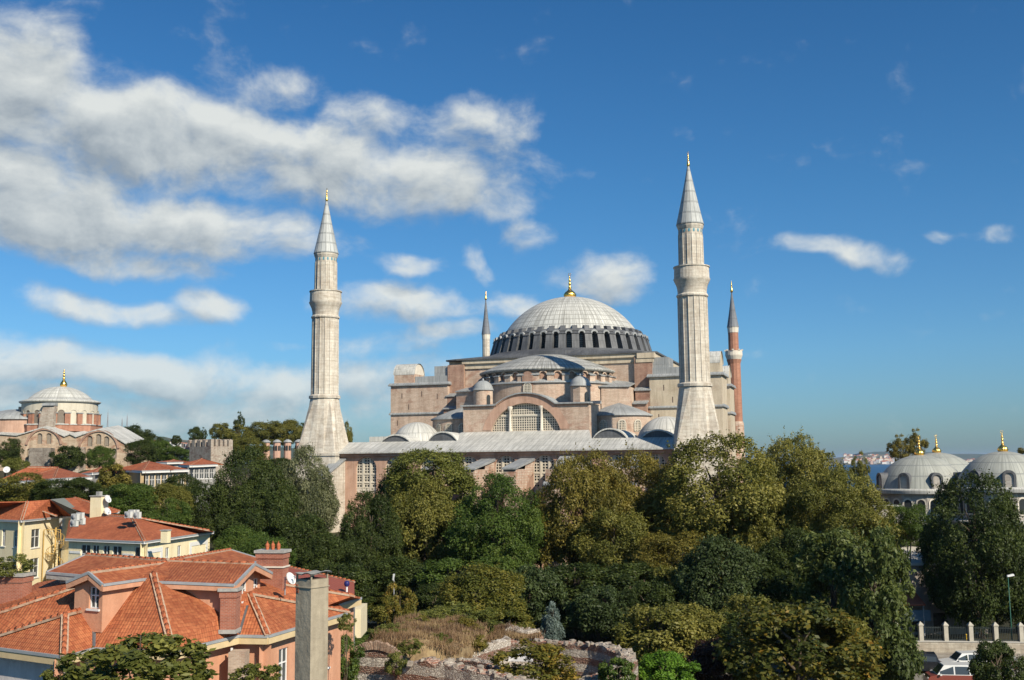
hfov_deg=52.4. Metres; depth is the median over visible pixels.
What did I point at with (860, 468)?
tree
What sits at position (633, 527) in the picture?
tree
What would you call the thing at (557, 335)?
window
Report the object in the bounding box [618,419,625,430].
window
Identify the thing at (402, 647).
shrub
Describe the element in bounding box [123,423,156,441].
tree
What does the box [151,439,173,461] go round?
tree
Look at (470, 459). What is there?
window
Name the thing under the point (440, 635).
shrub
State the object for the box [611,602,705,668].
shrub
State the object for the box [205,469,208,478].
window
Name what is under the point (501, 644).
ruined wall
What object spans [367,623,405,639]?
shrub
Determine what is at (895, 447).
cypress tree
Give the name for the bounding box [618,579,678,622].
tree
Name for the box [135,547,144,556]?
window
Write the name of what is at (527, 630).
ruined wall
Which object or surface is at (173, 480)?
tree
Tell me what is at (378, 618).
shrub
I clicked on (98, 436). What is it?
window
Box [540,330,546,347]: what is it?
window
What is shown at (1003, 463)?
domed tomb
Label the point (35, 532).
window
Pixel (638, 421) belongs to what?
window
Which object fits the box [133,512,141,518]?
air conditioner
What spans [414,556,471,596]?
shrub
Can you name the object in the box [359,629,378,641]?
ivy bush
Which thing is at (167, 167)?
sky
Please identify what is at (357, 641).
ivy bush
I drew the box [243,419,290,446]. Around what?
tree
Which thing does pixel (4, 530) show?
window
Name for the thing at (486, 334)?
minaret
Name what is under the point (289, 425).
tree
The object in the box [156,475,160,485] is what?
window
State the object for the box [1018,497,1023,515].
window
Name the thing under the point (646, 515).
tree
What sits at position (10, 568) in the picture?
potted weed
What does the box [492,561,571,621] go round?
tree
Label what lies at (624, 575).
tree
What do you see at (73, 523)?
air conditioner
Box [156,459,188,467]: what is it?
red roofed house
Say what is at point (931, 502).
window
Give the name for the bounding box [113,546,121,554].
window
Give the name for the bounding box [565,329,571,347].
window
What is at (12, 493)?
tree
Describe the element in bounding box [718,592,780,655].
shrub
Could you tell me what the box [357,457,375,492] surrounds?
window
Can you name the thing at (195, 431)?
pine tree
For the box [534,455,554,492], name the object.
window
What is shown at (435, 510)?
plane tree
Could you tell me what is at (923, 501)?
window
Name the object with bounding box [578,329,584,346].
window
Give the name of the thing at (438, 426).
window
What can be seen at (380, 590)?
shrub
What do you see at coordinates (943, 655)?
pavement
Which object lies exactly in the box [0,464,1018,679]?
ground
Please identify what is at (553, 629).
spruce
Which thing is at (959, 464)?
domed tomb
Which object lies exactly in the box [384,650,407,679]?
shrub
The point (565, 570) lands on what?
tree
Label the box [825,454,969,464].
shore
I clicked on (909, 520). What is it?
tree
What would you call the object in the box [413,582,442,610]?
shrub
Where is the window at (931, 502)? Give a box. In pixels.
[929,498,939,515]
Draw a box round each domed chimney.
[263,440,270,458]
[273,439,281,459]
[283,439,291,458]
[294,439,299,448]
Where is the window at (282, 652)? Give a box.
[279,647,286,679]
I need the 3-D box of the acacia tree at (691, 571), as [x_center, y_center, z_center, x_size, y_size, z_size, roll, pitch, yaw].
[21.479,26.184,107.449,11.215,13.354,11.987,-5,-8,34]
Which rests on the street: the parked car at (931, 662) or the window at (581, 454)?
the parked car at (931, 662)
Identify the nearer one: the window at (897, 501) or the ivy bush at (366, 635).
the ivy bush at (366, 635)
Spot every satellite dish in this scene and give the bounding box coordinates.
[3,467,9,472]
[103,495,110,506]
[103,507,110,514]
[284,572,295,594]
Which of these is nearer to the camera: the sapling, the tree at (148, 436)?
the sapling
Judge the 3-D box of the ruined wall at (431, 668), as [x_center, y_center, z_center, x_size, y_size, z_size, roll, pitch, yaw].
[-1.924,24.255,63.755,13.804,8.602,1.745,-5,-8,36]
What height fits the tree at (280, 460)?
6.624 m
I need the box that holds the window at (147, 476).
[144,475,148,484]
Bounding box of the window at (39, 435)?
[38,433,41,443]
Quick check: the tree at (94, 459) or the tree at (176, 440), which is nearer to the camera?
the tree at (94, 459)
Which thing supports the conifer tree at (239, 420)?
on the ground at (571, 634)
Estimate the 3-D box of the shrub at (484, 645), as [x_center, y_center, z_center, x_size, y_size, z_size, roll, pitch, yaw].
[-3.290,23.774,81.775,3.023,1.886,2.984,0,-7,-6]
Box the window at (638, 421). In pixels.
[634,419,641,430]
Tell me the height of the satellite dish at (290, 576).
1.269 m
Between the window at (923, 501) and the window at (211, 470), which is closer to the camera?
the window at (923, 501)
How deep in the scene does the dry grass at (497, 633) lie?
87.89 m
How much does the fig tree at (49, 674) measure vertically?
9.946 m
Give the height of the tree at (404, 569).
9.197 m
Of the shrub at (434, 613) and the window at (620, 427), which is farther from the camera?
the window at (620, 427)
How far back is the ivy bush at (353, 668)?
65.51 m
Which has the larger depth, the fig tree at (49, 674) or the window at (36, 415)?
the window at (36, 415)
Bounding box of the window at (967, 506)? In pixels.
[965,497,972,514]
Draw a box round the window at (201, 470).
[200,469,203,478]
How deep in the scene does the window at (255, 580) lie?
58.98 m
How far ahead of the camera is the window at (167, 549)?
115.42 m
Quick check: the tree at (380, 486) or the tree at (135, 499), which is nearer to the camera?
the tree at (135, 499)
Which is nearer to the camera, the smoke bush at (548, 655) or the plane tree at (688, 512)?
the smoke bush at (548, 655)
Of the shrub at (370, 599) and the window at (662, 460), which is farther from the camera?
the window at (662, 460)
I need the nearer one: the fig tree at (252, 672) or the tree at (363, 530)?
the fig tree at (252, 672)
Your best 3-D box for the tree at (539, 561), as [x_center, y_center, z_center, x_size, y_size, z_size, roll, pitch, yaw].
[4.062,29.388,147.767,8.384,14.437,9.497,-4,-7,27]
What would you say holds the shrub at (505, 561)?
on the ground at (571, 634)
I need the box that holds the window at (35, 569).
[30,558,38,578]
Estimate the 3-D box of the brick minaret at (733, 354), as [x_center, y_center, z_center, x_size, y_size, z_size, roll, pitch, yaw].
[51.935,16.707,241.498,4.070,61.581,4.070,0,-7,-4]
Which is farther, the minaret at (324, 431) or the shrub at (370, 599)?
the minaret at (324, 431)
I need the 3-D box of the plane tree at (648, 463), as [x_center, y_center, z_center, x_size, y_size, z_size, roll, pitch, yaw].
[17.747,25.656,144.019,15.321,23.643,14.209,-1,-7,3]
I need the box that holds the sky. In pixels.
[0,0,1023,458]
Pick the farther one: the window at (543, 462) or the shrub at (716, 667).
the window at (543, 462)
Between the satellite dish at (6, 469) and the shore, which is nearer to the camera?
the satellite dish at (6, 469)
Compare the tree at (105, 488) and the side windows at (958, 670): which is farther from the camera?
the tree at (105, 488)
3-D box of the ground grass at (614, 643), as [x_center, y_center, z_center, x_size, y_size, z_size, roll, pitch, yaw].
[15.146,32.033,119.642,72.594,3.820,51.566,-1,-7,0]
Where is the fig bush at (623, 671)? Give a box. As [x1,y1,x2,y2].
[597,656,636,679]
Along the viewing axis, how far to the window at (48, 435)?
271.37 m
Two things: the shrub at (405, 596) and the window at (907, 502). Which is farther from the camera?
the window at (907, 502)
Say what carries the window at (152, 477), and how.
in the red roofed house at (149, 472)
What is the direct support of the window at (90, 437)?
in the domed church
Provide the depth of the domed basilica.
193.21 m
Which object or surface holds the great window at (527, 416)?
in the domed basilica
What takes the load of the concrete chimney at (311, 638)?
on the ground at (571, 634)
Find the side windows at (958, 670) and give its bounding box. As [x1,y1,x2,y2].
[940,667,968,674]
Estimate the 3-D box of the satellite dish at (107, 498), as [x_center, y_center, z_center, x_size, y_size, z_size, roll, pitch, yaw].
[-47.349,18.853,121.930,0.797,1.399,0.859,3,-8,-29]
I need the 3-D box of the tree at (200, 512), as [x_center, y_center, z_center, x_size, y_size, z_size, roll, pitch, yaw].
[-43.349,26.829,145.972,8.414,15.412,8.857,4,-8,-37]
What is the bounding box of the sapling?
[337,613,356,679]
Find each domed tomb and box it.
[874,436,960,545]
[924,436,968,471]
[951,431,1023,590]
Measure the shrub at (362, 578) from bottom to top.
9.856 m
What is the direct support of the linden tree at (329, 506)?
on the ground at (571, 634)
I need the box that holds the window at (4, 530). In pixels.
[0,529,5,546]
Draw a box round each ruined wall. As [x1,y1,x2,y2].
[395,656,536,679]
[450,657,523,672]
[472,636,510,666]
[504,624,543,640]
[511,638,638,679]
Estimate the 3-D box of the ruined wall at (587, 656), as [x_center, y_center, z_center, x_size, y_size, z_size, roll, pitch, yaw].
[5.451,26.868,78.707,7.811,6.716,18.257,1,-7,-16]
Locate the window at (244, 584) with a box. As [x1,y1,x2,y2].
[241,581,245,602]
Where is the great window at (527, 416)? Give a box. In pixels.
[492,403,559,431]
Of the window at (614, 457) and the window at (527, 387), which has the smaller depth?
the window at (614, 457)
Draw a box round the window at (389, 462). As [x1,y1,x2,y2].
[386,457,397,477]
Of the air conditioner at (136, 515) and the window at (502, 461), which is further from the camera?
the window at (502, 461)
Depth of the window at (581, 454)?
173.17 m
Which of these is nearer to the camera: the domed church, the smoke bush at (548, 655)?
the smoke bush at (548, 655)
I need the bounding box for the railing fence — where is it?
[897,621,1023,652]
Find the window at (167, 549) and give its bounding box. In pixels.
[165,547,168,557]
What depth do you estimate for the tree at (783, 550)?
118.11 m
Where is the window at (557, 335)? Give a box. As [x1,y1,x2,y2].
[552,330,558,347]
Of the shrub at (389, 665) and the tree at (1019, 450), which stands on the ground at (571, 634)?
the tree at (1019, 450)
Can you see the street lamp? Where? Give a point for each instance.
(1009, 575)
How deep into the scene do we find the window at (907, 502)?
157.63 m
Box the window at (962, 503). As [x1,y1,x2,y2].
[959,496,963,513]
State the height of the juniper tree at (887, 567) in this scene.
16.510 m
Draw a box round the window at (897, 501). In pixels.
[893,498,899,504]
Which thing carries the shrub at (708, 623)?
on the ground at (571, 634)
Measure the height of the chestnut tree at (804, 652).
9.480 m
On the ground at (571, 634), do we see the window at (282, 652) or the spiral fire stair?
the spiral fire stair
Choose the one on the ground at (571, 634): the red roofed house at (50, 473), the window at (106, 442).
the red roofed house at (50, 473)
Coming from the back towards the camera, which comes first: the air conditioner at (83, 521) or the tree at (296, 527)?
the tree at (296, 527)
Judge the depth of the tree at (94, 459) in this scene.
246.53 m
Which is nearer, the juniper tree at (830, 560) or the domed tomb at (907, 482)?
the juniper tree at (830, 560)
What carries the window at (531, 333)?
in the domed basilica
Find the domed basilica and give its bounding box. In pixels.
[319,273,736,587]
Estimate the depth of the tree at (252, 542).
114.89 m
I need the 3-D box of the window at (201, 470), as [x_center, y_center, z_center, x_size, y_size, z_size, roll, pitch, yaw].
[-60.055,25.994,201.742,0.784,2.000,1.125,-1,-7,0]
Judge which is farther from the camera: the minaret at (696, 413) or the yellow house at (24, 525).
the minaret at (696, 413)
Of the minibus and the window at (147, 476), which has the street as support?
the minibus
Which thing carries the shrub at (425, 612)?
on the grassy mound
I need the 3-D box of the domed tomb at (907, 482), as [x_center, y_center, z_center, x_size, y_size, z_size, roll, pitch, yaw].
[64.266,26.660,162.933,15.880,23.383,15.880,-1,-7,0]
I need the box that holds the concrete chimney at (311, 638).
[294,570,329,679]
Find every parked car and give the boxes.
[895,651,938,670]
[939,650,986,661]
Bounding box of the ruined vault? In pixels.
[354,640,402,679]
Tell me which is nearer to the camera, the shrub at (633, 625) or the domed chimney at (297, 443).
the shrub at (633, 625)
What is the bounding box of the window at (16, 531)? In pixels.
[12,530,17,547]
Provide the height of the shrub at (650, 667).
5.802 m
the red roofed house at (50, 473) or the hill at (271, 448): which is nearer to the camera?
the red roofed house at (50, 473)
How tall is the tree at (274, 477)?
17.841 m
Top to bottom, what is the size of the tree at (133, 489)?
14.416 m
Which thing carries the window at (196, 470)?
in the red roofed house at (202, 469)
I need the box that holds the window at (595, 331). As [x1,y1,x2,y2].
[591,329,597,346]
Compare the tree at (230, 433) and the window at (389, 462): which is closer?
the window at (389, 462)
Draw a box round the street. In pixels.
[704,643,1017,679]
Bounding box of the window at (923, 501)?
[916,498,926,514]
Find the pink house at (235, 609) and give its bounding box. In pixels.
[0,541,366,679]
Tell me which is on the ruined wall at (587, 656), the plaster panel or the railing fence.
the plaster panel
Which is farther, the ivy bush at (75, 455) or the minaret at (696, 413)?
the ivy bush at (75, 455)
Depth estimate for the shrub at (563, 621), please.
115.74 m
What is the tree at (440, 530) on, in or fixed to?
on the ground at (571, 634)
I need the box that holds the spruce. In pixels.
[539,601,565,640]
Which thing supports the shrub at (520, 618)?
on the ground at (571, 634)
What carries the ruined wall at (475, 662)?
on the ground at (571, 634)
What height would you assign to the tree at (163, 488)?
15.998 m
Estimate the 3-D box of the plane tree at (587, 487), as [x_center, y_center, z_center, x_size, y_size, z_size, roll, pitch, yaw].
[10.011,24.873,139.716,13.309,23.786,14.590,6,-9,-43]
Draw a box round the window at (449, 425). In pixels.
[445,423,451,431]
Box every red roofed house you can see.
[3,466,91,543]
[80,467,120,482]
[122,460,188,505]
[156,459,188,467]
[178,458,222,504]
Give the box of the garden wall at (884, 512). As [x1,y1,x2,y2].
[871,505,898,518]
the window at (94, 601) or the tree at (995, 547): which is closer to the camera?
the window at (94, 601)
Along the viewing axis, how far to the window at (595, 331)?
208.68 m
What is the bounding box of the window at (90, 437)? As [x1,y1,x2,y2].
[88,436,91,445]
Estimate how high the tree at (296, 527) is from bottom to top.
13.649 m
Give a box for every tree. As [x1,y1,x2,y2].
[0,435,24,476]
[0,470,48,501]
[28,478,88,555]
[39,663,86,679]
[55,631,218,679]
[60,477,103,499]
[82,444,115,467]
[85,486,133,514]
[96,461,134,494]
[102,481,158,514]
[119,482,166,516]
[122,438,157,464]
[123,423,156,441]
[140,481,195,514]
[141,496,194,524]
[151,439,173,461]
[158,445,188,460]
[164,471,198,500]
[170,435,181,445]
[184,477,233,543]
[187,426,202,439]
[201,427,207,438]
[208,422,228,439]
[208,442,275,548]
[209,525,269,550]
[210,485,293,546]
[222,424,258,444]
[228,658,282,679]
[233,411,245,433]
[233,436,269,460]
[237,532,298,565]
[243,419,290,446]
[244,461,302,533]
[256,457,294,473]
[256,510,338,567]
[271,419,302,446]
[277,442,342,538]
[297,530,363,578]
[333,488,406,594]
[344,421,353,441]
[363,555,424,596]
[366,472,428,548]
[376,443,479,545]
[378,472,461,564]
[427,560,529,621]
[432,501,492,570]
[441,470,547,569]
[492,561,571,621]
[515,502,568,569]
[532,440,646,582]
[542,561,609,641]
[561,584,631,641]
[568,506,654,603]
[593,560,670,640]
[598,440,692,581]
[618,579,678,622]
[626,529,721,591]
[635,493,664,530]
[640,429,802,606]
[670,531,772,642]
[708,596,890,679]
[717,483,800,572]
[755,522,836,600]
[765,425,848,517]
[776,463,911,592]
[783,521,878,666]
[821,502,904,564]
[829,520,926,679]
[849,451,870,487]
[885,433,913,460]
[885,502,938,546]
[903,427,929,455]
[912,468,1023,638]
[966,637,1023,679]
[984,565,1023,631]
[1017,445,1023,453]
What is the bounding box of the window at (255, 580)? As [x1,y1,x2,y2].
[253,578,256,587]
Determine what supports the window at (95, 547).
in the yellow house at (24, 525)
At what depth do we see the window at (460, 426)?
196.80 m
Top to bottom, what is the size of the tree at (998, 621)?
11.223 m
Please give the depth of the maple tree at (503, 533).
133.50 m
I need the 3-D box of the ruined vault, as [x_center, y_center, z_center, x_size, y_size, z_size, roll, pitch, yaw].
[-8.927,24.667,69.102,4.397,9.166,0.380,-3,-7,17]
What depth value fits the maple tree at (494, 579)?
99.52 m
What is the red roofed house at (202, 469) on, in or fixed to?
on the ground at (571, 634)
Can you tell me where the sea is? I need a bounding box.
[747,462,890,485]
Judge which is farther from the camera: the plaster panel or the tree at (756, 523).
the tree at (756, 523)
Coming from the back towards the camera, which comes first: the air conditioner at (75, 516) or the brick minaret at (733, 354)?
the brick minaret at (733, 354)
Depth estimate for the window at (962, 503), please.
153.12 m
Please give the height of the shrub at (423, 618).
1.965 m
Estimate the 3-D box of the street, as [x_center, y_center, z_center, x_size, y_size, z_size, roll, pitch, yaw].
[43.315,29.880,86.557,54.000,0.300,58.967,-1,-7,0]
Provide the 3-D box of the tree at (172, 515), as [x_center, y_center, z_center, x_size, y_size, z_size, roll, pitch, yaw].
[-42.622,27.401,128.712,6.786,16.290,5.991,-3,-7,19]
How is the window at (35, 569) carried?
in the yellow house at (24, 525)
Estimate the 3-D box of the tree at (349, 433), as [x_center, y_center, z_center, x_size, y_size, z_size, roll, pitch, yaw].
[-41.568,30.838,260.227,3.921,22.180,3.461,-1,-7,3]
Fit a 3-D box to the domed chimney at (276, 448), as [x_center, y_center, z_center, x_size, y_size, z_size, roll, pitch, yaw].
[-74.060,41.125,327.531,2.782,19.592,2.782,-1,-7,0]
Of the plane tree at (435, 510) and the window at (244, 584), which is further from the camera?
the plane tree at (435, 510)
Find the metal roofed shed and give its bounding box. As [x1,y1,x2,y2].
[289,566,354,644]
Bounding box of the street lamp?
[1006,574,1013,640]
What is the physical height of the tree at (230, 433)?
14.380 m
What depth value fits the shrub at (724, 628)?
91.22 m
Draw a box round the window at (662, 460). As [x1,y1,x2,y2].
[644,454,666,489]
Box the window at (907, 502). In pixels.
[903,498,912,514]
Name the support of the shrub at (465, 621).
on the grassy mound
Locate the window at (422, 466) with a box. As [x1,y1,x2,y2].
[421,458,435,470]
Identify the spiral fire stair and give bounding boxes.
[41,526,63,581]
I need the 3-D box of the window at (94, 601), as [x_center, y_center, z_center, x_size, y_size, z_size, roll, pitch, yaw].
[-21.334,13.206,53.141,0.905,1.200,0.616,-1,-7,0]
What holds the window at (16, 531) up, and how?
in the yellow house at (24, 525)
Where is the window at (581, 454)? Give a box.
[575,454,590,481]
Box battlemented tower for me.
[188,439,232,485]
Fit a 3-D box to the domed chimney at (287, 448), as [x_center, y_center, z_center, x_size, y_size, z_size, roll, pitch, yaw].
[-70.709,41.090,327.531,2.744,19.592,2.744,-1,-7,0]
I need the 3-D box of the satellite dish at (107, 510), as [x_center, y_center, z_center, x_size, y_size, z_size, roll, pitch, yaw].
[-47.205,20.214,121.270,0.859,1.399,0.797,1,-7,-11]
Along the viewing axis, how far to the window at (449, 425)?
197.28 m
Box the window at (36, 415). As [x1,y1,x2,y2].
[34,409,40,422]
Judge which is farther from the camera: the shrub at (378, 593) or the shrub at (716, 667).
the shrub at (378, 593)
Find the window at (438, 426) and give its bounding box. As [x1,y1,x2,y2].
[436,424,440,431]
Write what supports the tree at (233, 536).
on the ground at (571, 634)
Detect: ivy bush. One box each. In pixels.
[48,445,85,468]
[340,633,364,679]
[354,636,363,647]
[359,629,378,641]
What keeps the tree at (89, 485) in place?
on the ground at (571, 634)
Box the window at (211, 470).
[210,469,213,478]
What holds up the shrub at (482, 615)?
on the grassy mound
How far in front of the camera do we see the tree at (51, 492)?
140.13 m
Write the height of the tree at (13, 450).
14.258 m
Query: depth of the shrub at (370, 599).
122.20 m
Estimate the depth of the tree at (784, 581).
107.36 m
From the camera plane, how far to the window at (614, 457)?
171.53 m
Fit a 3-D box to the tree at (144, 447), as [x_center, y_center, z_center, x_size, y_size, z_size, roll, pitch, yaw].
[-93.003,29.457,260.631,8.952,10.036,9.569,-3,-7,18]
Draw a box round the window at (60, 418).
[57,409,64,422]
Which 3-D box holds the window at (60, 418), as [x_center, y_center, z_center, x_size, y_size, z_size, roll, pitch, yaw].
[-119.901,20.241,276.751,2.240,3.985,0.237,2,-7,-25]
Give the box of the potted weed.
[0,552,36,577]
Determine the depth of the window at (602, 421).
188.34 m
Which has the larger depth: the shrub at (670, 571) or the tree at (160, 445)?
the tree at (160, 445)
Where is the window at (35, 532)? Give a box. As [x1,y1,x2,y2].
[30,529,40,548]
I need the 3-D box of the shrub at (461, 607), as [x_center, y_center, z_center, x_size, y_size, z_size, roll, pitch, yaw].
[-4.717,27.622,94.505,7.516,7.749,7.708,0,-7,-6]
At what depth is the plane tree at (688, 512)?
131.95 m
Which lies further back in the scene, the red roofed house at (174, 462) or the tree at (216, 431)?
the tree at (216, 431)
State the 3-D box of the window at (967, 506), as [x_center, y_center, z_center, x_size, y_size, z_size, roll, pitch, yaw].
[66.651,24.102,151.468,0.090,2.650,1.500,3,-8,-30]
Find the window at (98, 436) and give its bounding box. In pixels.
[96,434,100,443]
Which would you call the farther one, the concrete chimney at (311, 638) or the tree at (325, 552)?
the tree at (325, 552)
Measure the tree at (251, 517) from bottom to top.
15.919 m
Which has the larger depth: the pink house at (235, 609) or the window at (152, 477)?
the window at (152, 477)
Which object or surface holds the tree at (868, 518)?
on the ground at (571, 634)
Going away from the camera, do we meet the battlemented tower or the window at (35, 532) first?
the window at (35, 532)
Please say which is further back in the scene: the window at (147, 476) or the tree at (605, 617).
the window at (147, 476)
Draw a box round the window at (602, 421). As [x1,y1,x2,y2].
[600,420,606,429]
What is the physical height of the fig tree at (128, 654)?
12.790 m
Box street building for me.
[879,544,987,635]
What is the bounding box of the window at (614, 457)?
[607,454,624,471]
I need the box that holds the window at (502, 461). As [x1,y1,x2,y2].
[496,455,514,491]
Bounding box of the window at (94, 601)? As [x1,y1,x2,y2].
[86,587,99,611]
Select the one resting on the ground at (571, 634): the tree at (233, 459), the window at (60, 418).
the tree at (233, 459)
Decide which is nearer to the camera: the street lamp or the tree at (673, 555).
the street lamp
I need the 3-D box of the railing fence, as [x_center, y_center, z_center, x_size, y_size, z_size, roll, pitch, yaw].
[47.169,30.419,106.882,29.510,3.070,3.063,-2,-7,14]
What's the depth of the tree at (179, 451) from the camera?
271.79 m
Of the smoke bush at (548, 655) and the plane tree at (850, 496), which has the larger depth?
the plane tree at (850, 496)
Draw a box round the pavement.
[777,641,1023,658]
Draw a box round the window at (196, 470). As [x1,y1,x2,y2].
[195,469,198,478]
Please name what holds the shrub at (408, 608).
on the ground at (571, 634)
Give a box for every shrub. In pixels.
[0,458,30,473]
[321,561,374,598]
[357,585,384,595]
[362,593,386,621]
[367,595,406,623]
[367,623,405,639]
[372,586,405,595]
[381,582,418,624]
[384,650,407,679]
[392,591,415,602]
[396,638,423,660]
[405,614,430,621]
[412,609,446,618]
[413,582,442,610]
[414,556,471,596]
[428,605,459,619]
[429,601,499,622]
[429,632,452,644]
[447,615,479,631]
[455,608,497,635]
[462,629,488,651]
[463,555,535,597]
[488,608,539,639]
[530,604,572,630]
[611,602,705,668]
[623,617,654,633]
[638,648,700,679]
[644,601,728,672]
[647,564,711,606]
[684,637,745,679]
[708,610,770,653]
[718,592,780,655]
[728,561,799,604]
[787,608,879,668]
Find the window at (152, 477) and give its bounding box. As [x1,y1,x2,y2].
[150,475,154,485]
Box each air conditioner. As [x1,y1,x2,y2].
[70,520,78,526]
[71,514,79,519]
[76,512,84,519]
[79,518,85,524]
[124,511,132,518]
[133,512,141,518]
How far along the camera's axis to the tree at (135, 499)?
136.38 m
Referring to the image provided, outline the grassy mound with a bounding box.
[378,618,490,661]
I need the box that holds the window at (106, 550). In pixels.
[103,545,109,553]
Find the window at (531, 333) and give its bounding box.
[528,331,536,338]
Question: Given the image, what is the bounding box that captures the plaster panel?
[508,653,532,660]
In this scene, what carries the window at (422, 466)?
in the domed basilica
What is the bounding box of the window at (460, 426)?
[458,423,462,432]
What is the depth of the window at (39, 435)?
271.37 m
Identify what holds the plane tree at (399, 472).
on the ground at (571, 634)
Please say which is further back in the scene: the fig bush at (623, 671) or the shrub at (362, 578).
the shrub at (362, 578)
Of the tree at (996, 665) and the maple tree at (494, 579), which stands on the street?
the tree at (996, 665)
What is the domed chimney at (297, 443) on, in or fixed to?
on the ground at (571, 634)
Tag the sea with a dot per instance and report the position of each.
(876, 469)
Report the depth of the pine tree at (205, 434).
320.69 m
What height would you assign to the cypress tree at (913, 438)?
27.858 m
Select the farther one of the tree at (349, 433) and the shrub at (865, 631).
the tree at (349, 433)
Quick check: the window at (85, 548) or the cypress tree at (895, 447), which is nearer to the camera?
the window at (85, 548)
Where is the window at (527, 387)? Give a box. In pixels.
[523,383,531,391]
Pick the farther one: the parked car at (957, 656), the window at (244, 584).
the parked car at (957, 656)
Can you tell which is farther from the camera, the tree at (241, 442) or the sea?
the sea
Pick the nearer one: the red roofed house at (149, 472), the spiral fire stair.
the spiral fire stair
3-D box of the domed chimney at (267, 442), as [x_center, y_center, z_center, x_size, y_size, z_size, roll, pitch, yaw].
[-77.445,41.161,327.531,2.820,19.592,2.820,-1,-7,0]
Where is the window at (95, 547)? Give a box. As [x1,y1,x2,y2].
[93,545,98,552]
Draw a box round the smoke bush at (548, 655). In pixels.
[487,636,580,679]
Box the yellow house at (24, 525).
[0,491,213,584]
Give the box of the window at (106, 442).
[104,436,108,445]
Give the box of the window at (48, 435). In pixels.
[47,433,50,443]
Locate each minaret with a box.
[296,188,348,507]
[482,291,490,356]
[673,152,724,523]
[724,282,744,482]
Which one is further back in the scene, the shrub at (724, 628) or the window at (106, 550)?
the window at (106, 550)
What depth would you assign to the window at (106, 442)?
271.37 m
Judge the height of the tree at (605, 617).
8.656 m
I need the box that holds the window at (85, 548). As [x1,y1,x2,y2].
[81,544,89,555]
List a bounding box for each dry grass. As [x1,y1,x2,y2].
[485,622,544,639]
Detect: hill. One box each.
[128,427,294,463]
[852,450,984,458]
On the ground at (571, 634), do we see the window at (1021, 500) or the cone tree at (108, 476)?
the cone tree at (108, 476)
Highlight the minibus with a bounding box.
[923,662,978,679]
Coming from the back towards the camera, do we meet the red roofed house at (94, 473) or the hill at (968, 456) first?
the hill at (968, 456)
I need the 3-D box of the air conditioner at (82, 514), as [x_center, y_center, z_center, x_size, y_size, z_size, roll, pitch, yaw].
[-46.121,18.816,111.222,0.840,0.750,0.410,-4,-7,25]
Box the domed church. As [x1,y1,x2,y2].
[0,370,157,472]
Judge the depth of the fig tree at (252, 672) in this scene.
35.91 m
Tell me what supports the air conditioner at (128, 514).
attached to the yellow house at (24, 525)
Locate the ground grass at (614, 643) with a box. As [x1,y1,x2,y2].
[371,588,821,679]
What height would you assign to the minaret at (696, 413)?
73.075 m
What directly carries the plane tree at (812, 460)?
on the ground at (571, 634)
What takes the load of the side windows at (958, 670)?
in the minibus
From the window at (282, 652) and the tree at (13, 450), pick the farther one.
the tree at (13, 450)
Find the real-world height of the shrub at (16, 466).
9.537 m
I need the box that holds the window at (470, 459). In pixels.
[459,456,476,486]

